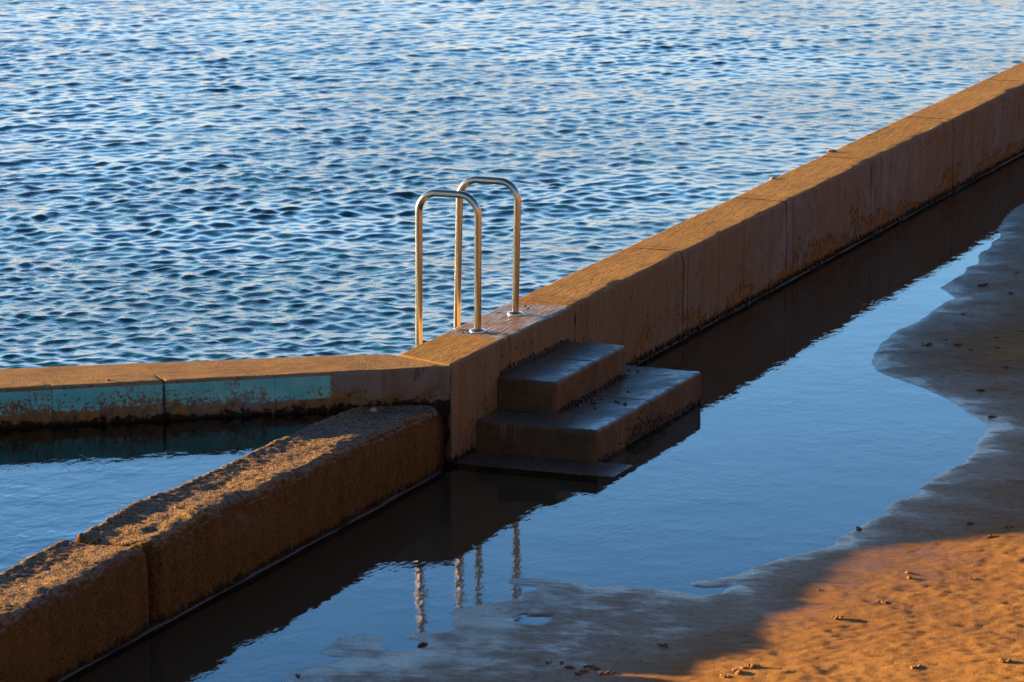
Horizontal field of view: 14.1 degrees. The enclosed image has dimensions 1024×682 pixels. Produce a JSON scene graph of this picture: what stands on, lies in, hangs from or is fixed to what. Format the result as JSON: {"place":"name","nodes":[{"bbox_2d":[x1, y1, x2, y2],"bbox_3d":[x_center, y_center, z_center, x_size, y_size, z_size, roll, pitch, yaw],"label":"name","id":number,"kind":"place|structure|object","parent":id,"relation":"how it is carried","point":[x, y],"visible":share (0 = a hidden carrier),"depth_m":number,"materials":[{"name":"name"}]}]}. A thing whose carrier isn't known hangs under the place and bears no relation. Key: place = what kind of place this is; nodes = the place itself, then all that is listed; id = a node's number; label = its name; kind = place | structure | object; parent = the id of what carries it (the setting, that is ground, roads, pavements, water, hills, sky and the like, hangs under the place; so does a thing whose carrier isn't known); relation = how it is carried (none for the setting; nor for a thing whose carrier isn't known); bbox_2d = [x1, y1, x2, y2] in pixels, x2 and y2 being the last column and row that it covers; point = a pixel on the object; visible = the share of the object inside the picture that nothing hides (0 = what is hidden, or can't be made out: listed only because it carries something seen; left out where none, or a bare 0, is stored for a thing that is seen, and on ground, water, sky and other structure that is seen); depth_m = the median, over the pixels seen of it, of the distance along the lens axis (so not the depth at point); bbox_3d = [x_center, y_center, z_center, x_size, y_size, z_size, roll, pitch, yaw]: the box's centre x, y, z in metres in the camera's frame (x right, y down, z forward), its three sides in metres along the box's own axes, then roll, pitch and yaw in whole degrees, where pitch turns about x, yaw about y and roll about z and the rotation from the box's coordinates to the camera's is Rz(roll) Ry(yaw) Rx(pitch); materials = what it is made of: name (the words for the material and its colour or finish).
{"place":"outdoors","nodes":[
{"label":"outdoors","id":0,"kind":"place"},
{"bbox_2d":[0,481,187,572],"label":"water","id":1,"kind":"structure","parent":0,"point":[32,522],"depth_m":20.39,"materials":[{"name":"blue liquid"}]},
{"bbox_2d":[0,0,1023,368],"bbox_3d":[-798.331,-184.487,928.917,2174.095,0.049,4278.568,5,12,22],"label":"sea water","id":2,"kind":"structure","parent":0,"point":[194,180],"depth_m":29.94,"materials":[{"name":"blue liquid"}]},
{"bbox_2d":[73,157,1023,681],"bbox_3d":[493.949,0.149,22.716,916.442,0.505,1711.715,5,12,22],"label":"sand beach","id":3,"kind":"structure","parent":0,"point":[715,535],"depth_m":19.93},
{"bbox_2d":[0,405,443,681],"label":"rough wall","id":4,"kind":"structure","parent":3,"relation":"on","point":[128,573],"depth_m":18.86,"materials":[{"name":"concrete"}]},
{"bbox_2d":[0,354,449,491],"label":"painted wall","id":5,"kind":"structure","parent":3,"relation":"on","point":[91,426],"depth_m":20.99,"materials":[{"name":"concrete"}]},
{"bbox_2d":[417,642,427,646],"bbox_3d":[-0.388,1.320,18.007,0.036,0.019,0.066,10,15,40],"label":"pebble","id":6,"kind":"object","parent":3,"relation":"on","point":[422,644],"visible":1,"depth_m":17.99,"materials":[{"name":"black stone"}]},
{"bbox_2d":[564,665,574,668],"bbox_3d":[0.248,1.389,17.624,0.052,0.013,0.036,11,16,44],"label":"seaweed scrap","id":7,"kind":"object","parent":3,"relation":"on","point":[570,666],"visible":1,"depth_m":17.62,"materials":[{"name":"brown plant"}]},
{"bbox_2d":[455,341,700,484],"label":"concrete steps","id":8,"kind":"structure","parent":3,"relation":"on","point":[527,428],"depth_m":21.80,"materials":[{"name":"concrete"}]},
{"bbox_2d":[499,339,627,411],"bbox_3d":[0.291,0.168,22.298,0.374,0.226,1.013,5,12,22],"label":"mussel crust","id":9,"kind":"object","parent":8,"relation":"on","point":[530,358],"visible":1,"depth_m":22.24},
{"bbox_2d":[598,396,701,461],"bbox_3d":[0.749,0.414,22.134,0.015,0.150,1.597,5,12,22],"label":"mussel crust","id":10,"kind":"object","parent":8,"relation":"attached to","point":[656,424],"visible":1,"depth_m":22.12},
{"bbox_2d":[599,671,615,674],"bbox_3d":[0.397,1.405,17.526,0.079,0.014,0.046,-6,13,-26],"label":"seaweed scrap","id":11,"kind":"object","parent":3,"relation":"on","point":[607,672],"visible":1,"depth_m":17.52,"materials":[{"name":"brown plant"}]},
{"bbox_2d":[399,62,1023,471],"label":"sea wall","id":12,"kind":"structure","parent":3,"relation":"on","point":[653,294],"depth_m":25.64,"materials":[{"name":"concrete"}]},
{"bbox_2d":[415,189,485,346],"bbox_3d":[-0.331,-0.164,22.166,0.410,1.306,0.091,5,12,22],"label":"handrail","id":13,"kind":"object","parent":12,"relation":"on","point":[466,196],"visible":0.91,"depth_m":22.09,"materials":[{"name":"metal"}]},
{"bbox_2d":[453,176,522,328],"bbox_3d":[-0.135,-0.257,22.641,0.420,1.300,0.091,5,12,22],"label":"handrail","id":14,"kind":"object","parent":12,"relation":"on","point":[507,183],"visible":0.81,"depth_m":22.56,"materials":[{"name":"metal"}]},
{"bbox_2d":[632,168,990,365],"bbox_3d":[1.995,-0.514,26.922,0.030,0.062,8.268,5,12,22],"label":"mussel crust","id":15,"kind":"object","parent":12,"relation":"attached to","point":[875,231],"visible":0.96,"depth_m":26.34},
{"bbox_2d":[732,669,743,674],"bbox_3d":[0.955,1.395,17.451,0.043,0.017,0.083,-3,12,-13],"label":"sand clump","id":16,"kind":"object","parent":3,"relation":"on","point":[739,671],"visible":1,"depth_m":17.45,"materials":[{"name":"beige sand"}]},
{"bbox_2d":[741,664,761,668],"bbox_3d":[1.013,1.380,17.522,0.091,0.021,0.056,1,12,4],"label":"sand clump","id":17,"kind":"object","parent":3,"relation":"on","point":[751,666],"visible":1,"depth_m":17.52,"materials":[{"name":"beige sand"}]},
{"bbox_2d":[831,615,843,619],"bbox_3d":[1.442,1.224,18.325,0.053,0.014,0.054,5,12,22],"label":"sand clump","id":18,"kind":"object","parent":3,"relation":"on","point":[836,617],"visible":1,"depth_m":18.32,"materials":[{"name":"beige sand"}]},
{"bbox_2d":[910,664,921,668],"bbox_3d":[1.714,1.381,17.524,0.053,0.014,0.048,-1,12,-7],"label":"sand clump","id":19,"kind":"object","parent":3,"relation":"on","point":[917,666],"visible":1,"depth_m":17.51,"materials":[{"name":"beige sand"}]},
{"bbox_2d":[999,658,1011,662],"bbox_3d":[2.097,1.359,17.583,0.054,0.015,0.048,2,12,8],"label":"sand clump","id":20,"kind":"object","parent":3,"relation":"on","point":[1002,660],"visible":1,"depth_m":17.58,"materials":[{"name":"beige sand"}]},
{"bbox_2d":[657,643,667,647],"bbox_3d":[0.652,1.318,17.935,0.049,0.014,0.060,-1,12,-4],"label":"seaweed scrap","id":21,"kind":"object","parent":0,"point":[664,644],"visible":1,"depth_m":17.93,"materials":[{"name":"black plant"}]}
]}

